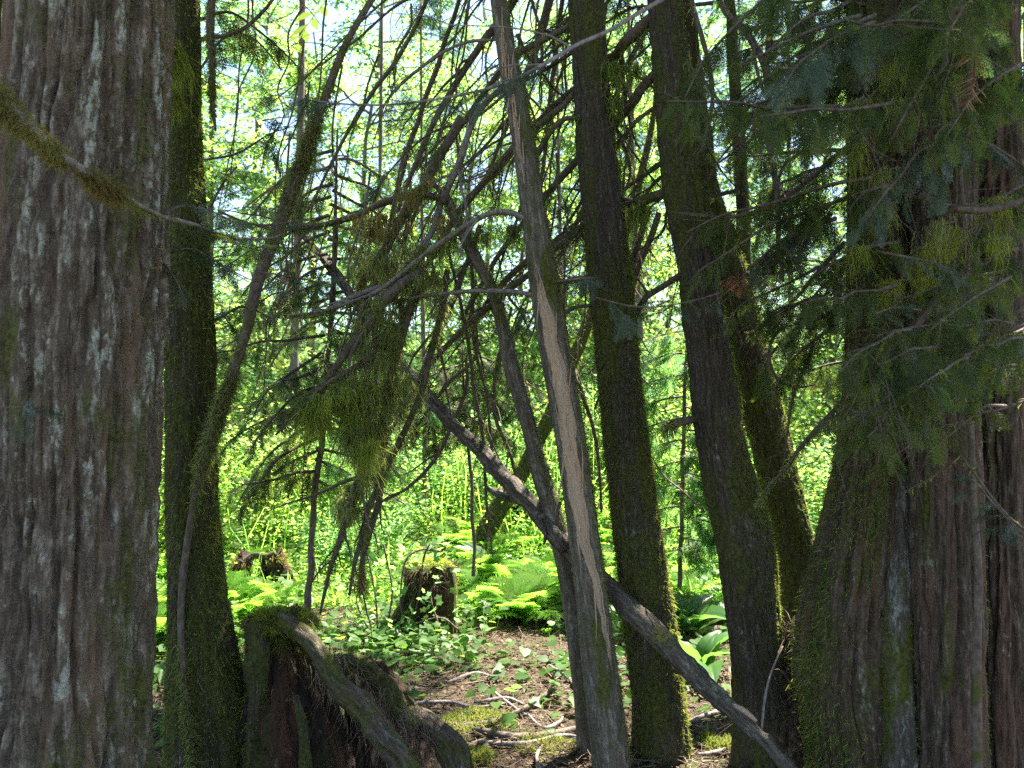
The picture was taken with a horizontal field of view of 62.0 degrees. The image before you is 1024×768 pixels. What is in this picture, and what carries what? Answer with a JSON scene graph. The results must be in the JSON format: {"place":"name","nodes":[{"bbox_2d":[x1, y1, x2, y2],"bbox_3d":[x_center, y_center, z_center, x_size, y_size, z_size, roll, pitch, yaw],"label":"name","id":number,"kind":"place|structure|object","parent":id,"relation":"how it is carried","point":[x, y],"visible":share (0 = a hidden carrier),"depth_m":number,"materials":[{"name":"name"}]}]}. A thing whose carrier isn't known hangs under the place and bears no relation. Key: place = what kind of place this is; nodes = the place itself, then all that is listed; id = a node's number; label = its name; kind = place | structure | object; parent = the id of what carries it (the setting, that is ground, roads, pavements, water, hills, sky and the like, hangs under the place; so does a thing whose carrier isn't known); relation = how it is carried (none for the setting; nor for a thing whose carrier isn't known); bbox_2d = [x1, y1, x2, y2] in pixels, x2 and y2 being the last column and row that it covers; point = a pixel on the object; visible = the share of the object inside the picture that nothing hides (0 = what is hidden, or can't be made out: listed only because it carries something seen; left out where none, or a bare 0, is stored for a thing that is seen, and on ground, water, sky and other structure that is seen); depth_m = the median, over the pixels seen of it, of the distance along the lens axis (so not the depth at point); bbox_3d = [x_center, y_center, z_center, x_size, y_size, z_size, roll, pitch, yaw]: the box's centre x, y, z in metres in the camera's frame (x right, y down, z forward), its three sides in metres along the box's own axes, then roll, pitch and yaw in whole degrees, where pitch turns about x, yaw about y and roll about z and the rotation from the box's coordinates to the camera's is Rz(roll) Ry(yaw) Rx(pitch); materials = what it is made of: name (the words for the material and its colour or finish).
{"place":"outdoors","nodes":[
{"label":"outdoors","id":0,"kind":"place"},
{"bbox_2d":[152,333,844,767],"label":"ground","id":1,"kind":"structure","parent":0,"point":[496,657],"depth_m":5.40,"materials":[{"name":"soil"}]},
{"bbox_2d":[0,0,176,767],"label":"cedar tree","id":2,"kind":"object","parent":1,"relation":"on","point":[84,309],"visible":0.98,"depth_m":2.26,"materials":[{"name":"grey plant"}]},
{"bbox_2d":[0,0,306,445],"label":"cedar tree","id":3,"kind":"object","parent":1,"relation":"on","point":[17,118],"visible":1,"depth_m":1.93,"materials":[{"name":"green plant"}]},
{"bbox_2d":[158,433,260,559],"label":"shrub","id":4,"kind":"object","parent":1,"relation":"on","point":[162,522],"visible":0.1,"depth_m":8.65,"materials":[{"name":"green plant"}]},
{"bbox_2d":[159,440,298,548],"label":"shrub","id":5,"kind":"object","parent":1,"relation":"on","point":[234,521],"visible":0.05,"depth_m":9.39,"materials":[{"name":"green plant"}]},
{"bbox_2d":[200,0,268,348],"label":"conifer tree","id":6,"kind":"object","parent":1,"relation":"on","point":[218,145],"visible":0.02,"depth_m":24.54,"materials":[{"name":"plant"}]},
{"bbox_2d":[163,0,327,405],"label":"conifer tree","id":7,"kind":"object","parent":1,"relation":"on","point":[256,178],"visible":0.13,"depth_m":14.73,"materials":[{"name":"plant"}]},
{"bbox_2d":[159,0,340,767],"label":"hemlock tree","id":8,"kind":"object","parent":1,"relation":"on","point":[217,690],"visible":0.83,"depth_m":3.52,"materials":[{"name":"green plant"}]},
{"bbox_2d":[226,569,277,607],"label":"fern","id":9,"kind":"object","parent":1,"relation":"on","point":[245,587],"visible":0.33,"depth_m":6.56,"materials":[{"name":"green plant"}]},
{"bbox_2d":[163,61,341,478],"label":"leafy tree","id":10,"kind":"object","parent":1,"relation":"on","point":[209,142],"visible":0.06,"depth_m":13.11,"materials":[{"name":"plant"}]},
{"bbox_2d":[162,0,346,454],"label":"leafy tree","id":11,"kind":"object","parent":1,"relation":"on","point":[218,256],"visible":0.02,"depth_m":15.38,"materials":[{"name":"green plant"}]},
{"bbox_2d":[232,592,286,617],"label":"fern","id":12,"kind":"object","parent":1,"relation":"on","point":[251,604],"visible":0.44,"depth_m":6.02,"materials":[{"name":"green plant"}]},
{"bbox_2d":[227,546,296,593],"bbox_3d":[-2.152,1.824,7.412,0.733,0.838,0.320,0,-2,0],"label":"tree stump","id":13,"kind":"object","parent":1,"relation":"on","point":[275,561],"visible":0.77,"depth_m":7.37,"materials":[{"name":"red wood"}]},
{"bbox_2d":[163,0,366,399],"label":"leafy tree","id":14,"kind":"object","parent":1,"relation":"on","point":[276,9],"visible":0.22,"depth_m":22.85,"materials":[{"name":"green plant"}]},
{"bbox_2d":[167,0,374,767],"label":"leaning pole","id":15,"kind":"object","parent":1,"relation":"on","point":[302,161],"visible":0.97,"depth_m":3.40,"materials":[{"name":"brown wood"}]},
{"bbox_2d":[233,575,319,606],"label":"fern","id":16,"kind":"object","parent":1,"relation":"on","point":[265,589],"visible":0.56,"depth_m":6.54,"materials":[{"name":"green plant"}]},
{"bbox_2d":[218,391,342,552],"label":"shrub","id":17,"kind":"object","parent":1,"relation":"on","point":[267,517],"visible":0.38,"depth_m":9.34,"materials":[{"name":"green plant"}]},
{"bbox_2d":[213,0,366,376],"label":"leafy tree","id":18,"kind":"object","parent":1,"relation":"on","point":[292,31],"visible":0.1,"depth_m":27.42,"materials":[{"name":"green plant"}]},
{"bbox_2d":[286,0,305,524],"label":"slender tree","id":19,"kind":"object","parent":1,"relation":"on","point":[294,363],"visible":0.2,"depth_m":10.96,"materials":[{"name":"wood"}]},
{"bbox_2d":[223,386,417,503],"bbox_3d":[-2.810,0.898,12.341,3.237,2.090,2.885,-1,-2,26],"label":"shrub","id":20,"kind":"object","parent":1,"relation":"on","point":[228,463],"visible":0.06,"depth_m":12.02,"materials":[{"name":"green plant"}]},
{"bbox_2d":[213,128,460,611],"bbox_3d":[-1.262,-0.033,5.094,1.925,3.066,1.789,0,-2,0],"label":"young cedar","id":21,"kind":"object","parent":1,"relation":"on","point":[261,480],"visible":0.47,"depth_m":5.14,"materials":[{"name":"green plant"}]},
{"bbox_2d":[251,486,451,572],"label":"shrub","id":22,"kind":"object","parent":1,"relation":"on","point":[394,524],"visible":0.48,"depth_m":8.54,"materials":[{"name":"green plant"}]},
{"bbox_2d":[234,601,473,767],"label":"tree stump","id":23,"kind":"object","parent":1,"relation":"on","point":[311,700],"visible":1,"depth_m":3.46,"materials":[{"name":"red wood"}]},
{"bbox_2d":[163,14,544,453],"bbox_3d":[-4.175,-2.811,18.300,8.366,9.282,7.535,1,-2,-28],"label":"leafy tree","id":24,"kind":"object","parent":1,"relation":"on","point":[290,72],"visible":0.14,"depth_m":16.97,"materials":[{"name":"plant"}]},
{"bbox_2d":[267,384,450,527],"bbox_3d":[-1.827,0.947,10.413,2.545,2.026,1.900,-3,-3,52],"label":"shrub","id":25,"kind":"object","parent":1,"relation":"on","point":[387,488],"visible":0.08,"depth_m":10.26,"materials":[{"name":"green plant"}]},
{"bbox_2d":[217,0,531,444],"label":"leafy tree","id":26,"kind":"object","parent":1,"relation":"on","point":[365,52],"visible":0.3,"depth_m":16.13,"materials":[{"name":"green plant"}]},
{"bbox_2d":[371,0,382,542],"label":"slender tree","id":27,"kind":"object","parent":1,"relation":"on","point":[380,95],"visible":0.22,"depth_m":9.50,"materials":[{"name":"wood"}]},
{"bbox_2d":[336,535,449,630],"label":"leafy vine","id":28,"kind":"object","parent":1,"relation":"on","point":[384,554],"visible":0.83,"depth_m":6.00,"materials":[{"name":"green plant"}]},
{"bbox_2d":[420,0,426,529],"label":"slender tree","id":29,"kind":"object","parent":1,"relation":"on","point":[423,338],"visible":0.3,"depth_m":10.48,"materials":[{"name":"wood"}]},
{"bbox_2d":[387,554,463,638],"bbox_3d":[-0.665,1.664,6.197,0.655,0.842,0.642,0,-2,-12],"label":"tree stump","id":30,"kind":"object","parent":1,"relation":"on","point":[448,581],"visible":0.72,"depth_m":6.03,"materials":[{"name":"red wood"}]},
{"bbox_2d":[303,5,554,371],"bbox_3d":[-3.438,-4.721,24.177,7.025,10.517,7.480,1,-2,-36],"label":"leafy tree","id":31,"kind":"object","parent":1,"relation":"on","point":[386,67],"visible":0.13,"depth_m":22.77,"materials":[{"name":"plant"}]},
{"bbox_2d":[201,0,663,767],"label":"broken tree","id":32,"kind":"object","parent":1,"relation":"on","point":[355,406],"visible":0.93,"depth_m":3.82,"materials":[{"name":"brown plant"}]},
{"bbox_2d":[382,559,482,649],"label":"creeping vine","id":33,"kind":"object","parent":1,"relation":"on","point":[439,602],"visible":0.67,"depth_m":5.77,"materials":[{"name":"green plant"}]},
{"bbox_2d":[360,332,507,472],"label":"shrub","id":34,"kind":"object","parent":1,"relation":"on","point":[450,352],"visible":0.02,"depth_m":14.46,"materials":[{"name":"green plant"}]},
{"bbox_2d":[352,421,520,515],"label":"shrub","id":35,"kind":"object","parent":1,"relation":"on","point":[437,480],"visible":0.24,"depth_m":11.36,"materials":[{"name":"green plant"}]},
{"bbox_2d":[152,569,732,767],"bbox_3d":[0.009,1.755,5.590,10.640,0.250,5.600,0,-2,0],"label":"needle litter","id":36,"kind":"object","parent":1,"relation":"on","point":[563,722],"visible":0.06,"depth_m":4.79,"materials":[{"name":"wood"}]},
{"bbox_2d":[370,0,535,370],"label":"conifer tree","id":37,"kind":"object","parent":1,"relation":"on","point":[446,54],"visible":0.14,"depth_m":21.62,"materials":[{"name":"plant"}]},
{"bbox_2d":[415,700,505,708],"bbox_3d":[-0.295,1.737,4.619,0.529,0.029,0.089,0,-2,0],"label":"fallen stick","id":38,"kind":"object","parent":1,"relation":"on","point":[430,702],"visible":0.66,"depth_m":4.63,"materials":[{"name":"wood"}]},
{"bbox_2d":[343,30,582,419],"bbox_3d":[-1.555,-3.112,19.061,6.145,8.639,5.771,-2,-3,45],"label":"leafy tree","id":39,"kind":"object","parent":1,"relation":"on","point":[485,207],"visible":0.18,"depth_m":18.05,"materials":[{"name":"plant"}]},
{"bbox_2d":[348,0,579,360],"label":"leafy tree","id":40,"kind":"object","parent":1,"relation":"on","point":[484,9],"visible":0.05,"depth_m":29.80,"materials":[{"name":"green plant"}]},
{"bbox_2d":[152,534,780,746],"bbox_3d":[-0.012,1.706,6.709,12.603,0.363,5.617,0,-2,0],"label":"ground cover","id":41,"kind":"object","parent":1,"relation":"on","point":[382,634],"visible":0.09,"depth_m":5.69,"materials":[{"name":"green plant"}]},
{"bbox_2d":[388,346,547,576],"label":"young cedar","id":42,"kind":"object","parent":1,"relation":"on","point":[438,386],"visible":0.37,"depth_m":5.45,"materials":[{"name":"green plant"}]},
{"bbox_2d":[440,703,516,736],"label":"moss clump","id":43,"kind":"object","parent":1,"relation":"on","point":[484,711],"visible":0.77,"depth_m":4.39,"materials":[{"name":"plant"}]},
{"bbox_2d":[410,323,547,457],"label":"shrub","id":44,"kind":"object","parent":1,"relation":"on","point":[489,380],"visible":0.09,"depth_m":15.66,"materials":[{"name":"green plant"}]},
{"bbox_2d":[456,553,507,584],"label":"fern","id":45,"kind":"object","parent":1,"relation":"on","point":[502,561],"visible":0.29,"depth_m":7.71,"materials":[{"name":"green plant"}]},
{"bbox_2d":[467,741,502,767],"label":"moss clump","id":46,"kind":"object","parent":1,"relation":"on","point":[480,755],"visible":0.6,"depth_m":3.93,"materials":[{"name":"plant"}]},
{"bbox_2d":[452,531,530,555],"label":"fern","id":47,"kind":"object","parent":1,"relation":"on","point":[501,540],"visible":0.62,"depth_m":9.16,"materials":[{"name":"green plant"}]},
{"bbox_2d":[397,369,591,498],"bbox_3d":[-0.399,0.829,13.015,3.237,2.090,2.885,0,-2,11],"label":"shrub","id":48,"kind":"object","parent":1,"relation":"on","point":[515,425],"visible":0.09,"depth_m":12.81,"materials":[{"name":"green plant"}]},
{"bbox_2d":[401,79,594,413],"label":"leafy tree","id":49,"kind":"object","parent":1,"relation":"on","point":[521,248],"visible":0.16,"depth_m":17.15,"materials":[{"name":"plant"}]},
{"bbox_2d":[156,321,844,616],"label":"undergrowth","id":50,"kind":"object","parent":1,"relation":"on","point":[383,595],"visible":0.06,"depth_m":9.78,"materials":[{"name":"green plant"}]},
{"bbox_2d":[214,0,795,765],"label":"hemlock tree","id":51,"kind":"object","parent":1,"relation":"on","point":[660,724],"visible":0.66,"depth_m":3.94,"materials":[{"name":"green plant"}]},
{"bbox_2d":[459,687,552,728],"bbox_3d":[0.016,1.740,4.534,0.131,0.064,0.719,-2,-3,45],"label":"fallen stick","id":52,"kind":"object","parent":1,"relation":"on","point":[526,707],"visible":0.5,"depth_m":4.49,"materials":[{"name":"wood"}]},
{"bbox_2d":[427,437,588,519],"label":"shrub","id":53,"kind":"object","parent":1,"relation":"on","point":[503,458],"visible":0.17,"depth_m":10.96,"materials":[{"name":"green plant"}]},
{"bbox_2d":[469,557,548,577],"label":"fern","id":54,"kind":"object","parent":1,"relation":"on","point":[491,566],"visible":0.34,"depth_m":7.50,"materials":[{"name":"green plant"}]},
{"bbox_2d":[474,574,549,621],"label":"fern","id":55,"kind":"object","parent":1,"relation":"on","point":[514,583],"visible":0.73,"depth_m":6.58,"materials":[{"name":"green plant"}]},
{"bbox_2d":[477,589,547,620],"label":"fern","id":56,"kind":"object","parent":1,"relation":"on","point":[508,595],"visible":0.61,"depth_m":6.39,"materials":[{"name":"green plant"}]},
{"bbox_2d":[445,197,590,756],"bbox_3d":[0.074,0.504,4.048,0.806,2.786,0.189,0,-2,-9],"label":"snag","id":57,"kind":"object","parent":1,"relation":"on","point":[546,490],"visible":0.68,"depth_m":4.02,"materials":[{"name":"brown wood"}]},
{"bbox_2d":[476,583,563,625],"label":"fern","id":58,"kind":"object","parent":1,"relation":"on","point":[538,613],"visible":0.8,"depth_m":6.29,"materials":[{"name":"green plant"}]},
{"bbox_2d":[477,733,575,746],"bbox_3d":[0.116,1.734,4.148,0.575,0.032,0.125,0,-2,-6],"label":"fallen stick","id":59,"kind":"object","parent":1,"relation":"on","point":[512,743],"visible":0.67,"depth_m":4.10,"materials":[{"name":"wood"}]},
{"bbox_2d":[211,0,844,767],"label":"hemlock tree","id":60,"kind":"object","parent":1,"relation":"on","point":[745,544],"visible":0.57,"depth_m":3.78,"materials":[{"name":"green plant"}]},
{"bbox_2d":[213,153,845,360],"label":"woods","id":61,"kind":"object","parent":1,"relation":"on","point":[664,292],"visible":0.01,"depth_m":37.24,"materials":[{"name":"green plant"}]},
{"bbox_2d":[459,367,601,472],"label":"shrub","id":62,"kind":"object","parent":1,"relation":"on","point":[542,406],"visible":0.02,"depth_m":14.19,"materials":[{"name":"green plant"}]},
{"bbox_2d":[503,561,559,600],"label":"fern","id":63,"kind":"object","parent":1,"relation":"on","point":[531,569],"visible":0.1,"depth_m":7.16,"materials":[{"name":"green plant"}]},
{"bbox_2d":[409,2,665,389],"bbox_3d":[0.211,-4.983,25.349,9.688,11.935,10.757,0,-2,5],"label":"leafy tree","id":64,"kind":"object","parent":1,"relation":"on","point":[573,148],"visible":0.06,"depth_m":23.60,"materials":[{"name":"plant"}]},
{"bbox_2d":[500,729,576,762],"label":"moss clump","id":65,"kind":"object","parent":1,"relation":"on","point":[560,739],"visible":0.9,"depth_m":4.09,"materials":[{"name":"plant"}]},
{"bbox_2d":[403,0,678,419],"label":"leafy tree","id":66,"kind":"object","parent":1,"relation":"on","point":[537,85],"visible":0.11,"depth_m":19.33,"materials":[{"name":"green plant"}]},
{"bbox_2d":[466,725,630,740],"bbox_3d":[0.170,1.740,4.246,0.832,0.071,0.184,0,-2,-2],"label":"fallen stick","id":67,"kind":"object","parent":1,"relation":"on","point":[503,735],"visible":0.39,"depth_m":4.19,"materials":[{"name":"wood"}]},
{"bbox_2d":[300,233,797,767],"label":"fallen log","id":68,"kind":"object","parent":1,"relation":"on","point":[652,631],"visible":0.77,"depth_m":3.78,"materials":[{"name":"wood"}]},
{"bbox_2d":[462,94,656,559],"bbox_3d":[0.572,-1.095,9.194,2.283,6.373,0.360,0,-2,7],"label":"mossy tree","id":69,"kind":"object","parent":1,"relation":"on","point":[545,426],"visible":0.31,"depth_m":9.15,"materials":[{"name":"green plant"}]},
{"bbox_2d":[556,0,562,290],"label":"slender tree","id":70,"kind":"object","parent":1,"relation":"on","point":[558,145],"visible":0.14,"depth_m":12.00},
{"bbox_2d":[456,101,689,429],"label":"leafy tree","id":71,"kind":"object","parent":1,"relation":"on","point":[654,269],"visible":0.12,"depth_m":17.96,"materials":[{"name":"plant"}]},
{"bbox_2d":[488,370,660,493],"bbox_3d":[0.722,0.803,12.048,2.758,2.195,2.058,0,-2,8],"label":"shrub","id":72,"kind":"object","parent":1,"relation":"on","point":[596,422],"visible":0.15,"depth_m":11.98,"materials":[{"name":"green plant"}]},
{"bbox_2d":[521,0,684,385],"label":"conifer tree","id":73,"kind":"object","parent":1,"relation":"on","point":[643,142],"visible":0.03,"depth_m":22.64,"materials":[{"name":"plant"}]},
{"bbox_2d":[244,0,1023,767],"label":"cedar tree","id":74,"kind":"object","parent":1,"relation":"on","point":[942,562],"visible":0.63,"depth_m":2.83,"materials":[{"name":"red plant"}]},
{"bbox_2d":[579,354,689,473],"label":"shrub","id":75,"kind":"object","parent":1,"relation":"on","point":[593,411],"depth_m":14.51,"materials":[{"name":"green plant"}]},
{"bbox_2d":[627,1,647,425],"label":"slender tree","id":76,"kind":"object","parent":1,"relation":"on","point":[633,163],"visible":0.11,"depth_m":9.98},
{"bbox_2d":[591,411,699,529],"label":"shrub","id":77,"kind":"object","parent":1,"relation":"on","point":[664,460],"visible":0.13,"depth_m":10.71,"materials":[{"name":"green plant"}]},
{"bbox_2d":[542,2,754,351],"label":"leafy tree","id":78,"kind":"object","parent":1,"relation":"on","point":[644,292],"visible":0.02,"depth_m":29.29,"materials":[{"name":"plant"}]},
{"bbox_2d":[495,0,814,625],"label":"mossy tree","id":79,"kind":"object","parent":1,"relation":"on","point":[792,529],"visible":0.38,"depth_m":4.81,"materials":[{"name":"green plant"}]},
{"bbox_2d":[523,0,812,372],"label":"leafy tree","id":80,"kind":"object","parent":1,"relation":"on","point":[662,204],"visible":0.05,"depth_m":24.16,"materials":[{"name":"green plant"}]},
{"bbox_2d":[522,43,826,415],"bbox_3d":[3.653,-3.244,18.903,6.412,9.014,6.022,0,-2,6],"label":"leafy tree","id":81,"kind":"object","parent":1,"relation":"on","point":[647,106],"visible":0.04,"depth_m":18.53,"materials":[{"name":"plant"}]},
{"bbox_2d":[603,328,752,592],"bbox_3d":[1.387,0.582,7.015,1.486,2.420,0.685,-2,-3,42],"label":"shrub","id":82,"kind":"object","parent":1,"relation":"on","point":[696,552],"visible":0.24,"depth_m":6.99,"materials":[{"name":"green plant"}]},
{"bbox_2d":[672,591,725,635],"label":"broadleaf plant","id":83,"kind":"object","parent":1,"relation":"on","point":[706,611],"visible":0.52,"depth_m":6.22,"materials":[{"name":"green plant"}]},
{"bbox_2d":[571,0,837,440],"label":"leafy tree","id":84,"kind":"object","parent":1,"relation":"on","point":[711,38],"visible":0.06,"depth_m":16.54,"materials":[{"name":"green plant"}]},
{"bbox_2d":[680,630,729,682],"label":"broadleaf plant","id":85,"kind":"object","parent":1,"relation":"on","point":[705,651],"visible":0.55,"depth_m":5.17,"materials":[{"name":"green plant"}]},
{"bbox_2d":[697,729,730,757],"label":"moss clump","id":86,"kind":"object","parent":1,"relation":"on","point":[713,739],"visible":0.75,"depth_m":4.08,"materials":[{"name":"plant"}]},
{"bbox_2d":[647,388,818,512],"bbox_3d":[2.854,0.832,11.366,2.758,2.195,2.058,-1,-2,22],"label":"shrub","id":87,"kind":"object","parent":1,"relation":"on","point":[677,414],"visible":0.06,"depth_m":11.40,"materials":[{"name":"green plant"}]},
{"bbox_2d":[649,0,820,325],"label":"conifer tree","id":88,"kind":"object","parent":1,"relation":"on","point":[741,9],"visible":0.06,"depth_m":26.37,"materials":[{"name":"plant"}]},
{"bbox_2d":[652,344,829,483],"bbox_3d":[3.319,0.623,12.761,3.182,2.533,2.375,0,-2,-7],"label":"shrub","id":89,"kind":"object","parent":1,"relation":"on","point":[802,428],"visible":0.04,"depth_m":12.74,"materials":[{"name":"green plant"}]},
{"bbox_2d":[658,51,846,458],"bbox_3d":[6.346,-2.418,17.268,7.769,8.620,6.997,1,-2,-21],"label":"leafy tree","id":90,"kind":"object","parent":1,"relation":"on","point":[832,350],"visible":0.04,"depth_m":16.17,"materials":[{"name":"plant"}]},
{"bbox_2d":[675,363,835,478],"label":"shrub","id":91,"kind":"object","parent":1,"relation":"on","point":[804,409],"visible":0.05,"depth_m":12.81,"materials":[{"name":"green plant"}]},
{"bbox_2d":[711,606,805,767],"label":"litter pile","id":92,"kind":"object","parent":1,"relation":"on","point":[789,741],"visible":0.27,"depth_m":3.71,"materials":[{"name":"brown plant"}]},
{"bbox_2d":[723,2,844,441],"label":"conifer tree","id":93,"kind":"object","parent":1,"relation":"on","point":[762,243],"visible":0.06,"depth_m":16.57,"materials":[{"name":"plant"}]},
{"bbox_2d":[726,0,846,408],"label":"leafy tree","id":94,"kind":"object","parent":1,"relation":"on","point":[809,267],"visible":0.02,"depth_m":21.91,"materials":[{"name":"plant"}]},
{"bbox_2d":[756,435,835,501],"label":"shrub","id":95,"kind":"object","parent":1,"relation":"on","point":[821,452],"visible":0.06,"depth_m":10.35,"materials":[{"name":"green plant"}]},
{"bbox_2d":[588,0,1023,767],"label":"cedar tree","id":96,"kind":"object","parent":1,"relation":"on","point":[1004,596],"visible":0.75,"depth_m":2.80,"materials":[{"name":"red plant"}]},
{"bbox_2d":[790,416,833,530],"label":"shrub","id":97,"kind":"object","parent":1,"relation":"on","point":[818,499],"visible":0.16,"depth_m":9.13,"materials":[{"name":"green plant"}]},
{"bbox_2d":[682,0,1023,767],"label":"cedar tree","id":98,"kind":"object","parent":1,"relation":"on","point":[838,648],"visible":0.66,"depth_m":3.27,"materials":[{"name":"green plant"}]},
{"bbox_2d":[878,437,923,767],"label":"slender tree","id":99,"kind":"object","parent":1,"relation":"on","point":[900,745],"visible":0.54,"depth_m":3.22,"materials":[{"name":"grey plant"}]},
{"bbox_2d":[952,77,982,767],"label":"tree trunk","id":100,"kind":"object","parent":1,"relation":"on","point":[977,751],"visible":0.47,"depth_m":2.99,"materials":[{"name":"brown plant"}]},
{"bbox_2d":[201,0,1022,333],"label":"sky","id":101,"kind":"structure","parent":0,"point":[331,15],"materials":[{"name":"white"}]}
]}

